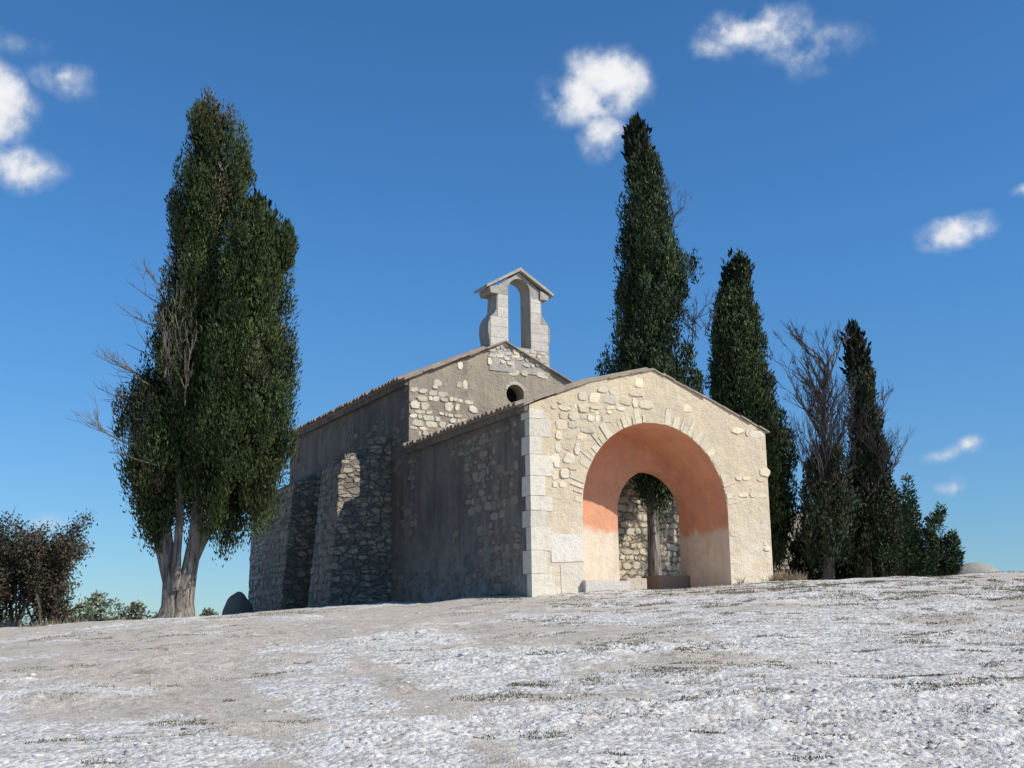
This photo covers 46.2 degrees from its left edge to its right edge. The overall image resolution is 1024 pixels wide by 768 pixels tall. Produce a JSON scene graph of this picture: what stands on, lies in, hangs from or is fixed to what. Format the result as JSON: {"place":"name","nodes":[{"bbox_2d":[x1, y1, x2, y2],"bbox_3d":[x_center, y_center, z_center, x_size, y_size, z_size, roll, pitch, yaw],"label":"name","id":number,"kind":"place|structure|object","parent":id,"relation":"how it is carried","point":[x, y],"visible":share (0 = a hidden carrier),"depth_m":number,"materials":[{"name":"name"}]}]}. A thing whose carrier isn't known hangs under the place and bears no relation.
{"place":"outdoors","nodes":[
{"label":"outdoors","id":0,"kind":"place"},
{"bbox_2d":[0,572,1023,767],"bbox_3d":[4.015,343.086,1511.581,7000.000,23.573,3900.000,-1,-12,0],"label":"ground","id":1,"kind":"structure","parent":0,"point":[191,698],"depth_m":11.89,"materials":[{"name":"grey gravel"}]},
{"bbox_2d":[0,504,97,626],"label":"deciduous shrub","id":2,"kind":"object","parent":1,"relation":"on","point":[34,569],"visible":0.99,"depth_m":40.85,"materials":[{"name":"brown plant"}]},
{"bbox_2d":[3,590,218,626],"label":"distant trees","id":3,"kind":"object","parent":1,"relation":"on","point":[96,609],"visible":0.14,"depth_m":68.53,"materials":[{"name":"green plant"}]},
{"bbox_2d":[65,82,304,617],"bbox_3d":[-7.555,-1.012,28.745,5.352,13.430,3.104,-1,-12,0],"label":"cypress tree","id":4,"kind":"object","parent":1,"relation":"on","point":[213,442],"visible":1,"depth_m":28.01,"materials":[{"name":"green plant"}]},
{"bbox_2d":[222,592,253,614],"bbox_3d":[-8.993,7.612,39.304,1.035,1.606,0.790,-1,-12,0],"label":"boulder","id":5,"kind":"object","parent":1,"relation":"on","point":[237,602],"visible":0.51,"depth_m":39.11,"materials":[{"name":"stone"}]},
{"bbox_2d":[248,267,773,611],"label":"stone chapel","id":6,"kind":"structure","parent":1,"relation":"on","point":[496,462],"depth_m":28.06,"materials":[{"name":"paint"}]},
{"bbox_2d":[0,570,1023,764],"bbox_3d":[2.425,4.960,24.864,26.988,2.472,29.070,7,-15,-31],"label":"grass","id":7,"kind":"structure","parent":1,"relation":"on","point":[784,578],"depth_m":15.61,"materials":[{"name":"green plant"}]},
{"bbox_2d":[594,112,718,575],"bbox_3d":[4.204,-1.089,35.016,3.488,14.875,3.293,-11,-16,38],"label":"cypress tree","id":8,"kind":"object","parent":1,"relation":"on","point":[650,261],"visible":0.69,"depth_m":34.89,"materials":[{"name":"green plant"}]},
{"bbox_2d":[618,478,847,577],"bbox_3d":[7.523,5.236,37.432,13.500,5.700,0.500,6,-14,-28],"label":"masonry","id":9,"kind":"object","parent":1,"relation":"on","point":[626,515],"visible":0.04,"depth_m":35.27,"materials":[{"name":"beige stone"}]},
{"bbox_2d":[618,476,891,579],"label":"facing stones","id":10,"kind":"object","parent":9,"relation":"attached to","point":[641,516],"visible":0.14,"depth_m":35.32,"materials":[{"name":"stone"}]},
{"bbox_2d":[703,247,799,575],"bbox_3d":[7.304,1.037,36.634,2.791,11.035,2.489,-1,-12,0],"label":"cypress tree","id":11,"kind":"object","parent":1,"relation":"on","point":[739,385],"visible":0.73,"depth_m":36.26,"materials":[{"name":"green plant"}]},
{"bbox_2d":[758,315,865,579],"bbox_3d":[8.730,1.939,34.332,3.053,8.262,3.323,-1,-12,0],"label":"bare tree","id":12,"kind":"object","parent":1,"relation":"on","point":[825,485],"visible":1,"depth_m":33.91,"materials":[{"name":"green plant"}]},
{"bbox_2d":[779,495,934,579],"bbox_3d":[10.415,4.938,35.556,4.929,3.547,2.010,-1,-12,0],"label":"hedge","id":13,"kind":"object","parent":1,"relation":"on","point":[794,547],"visible":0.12,"depth_m":35.36,"materials":[{"name":"green plant"}]},
{"bbox_2d":[835,318,914,578],"bbox_3d":[10.513,2.131,35.102,2.612,8.628,2.843,-1,-12,0],"label":"cypress tree","id":14,"kind":"object","parent":1,"relation":"on","point":[872,476],"visible":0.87,"depth_m":34.70,"materials":[{"name":"green plant"}]},
{"bbox_2d":[889,472,965,576],"bbox_3d":[11.393,4.176,32.900,2.011,3.559,1.498,-6,-13,23],"label":"juniper bush","id":15,"kind":"object","parent":1,"relation":"on","point":[921,556],"visible":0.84,"depth_m":32.67,"materials":[{"name":"green plant"}]},
{"bbox_2d":[956,562,999,574],"bbox_3d":[12.626,5.423,32.557,1.531,1.159,1.159,-1,-12,0],"label":"boulder","id":16,"kind":"object","parent":1,"relation":"on","point":[973,567],"visible":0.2,"depth_m":32.31,"materials":[{"name":"stone"}]},
{"bbox_2d":[0,0,1023,625],"label":"sky","id":17,"kind":"structure","parent":0,"point":[866,157],"materials":[{"name":"blue"}]}
]}

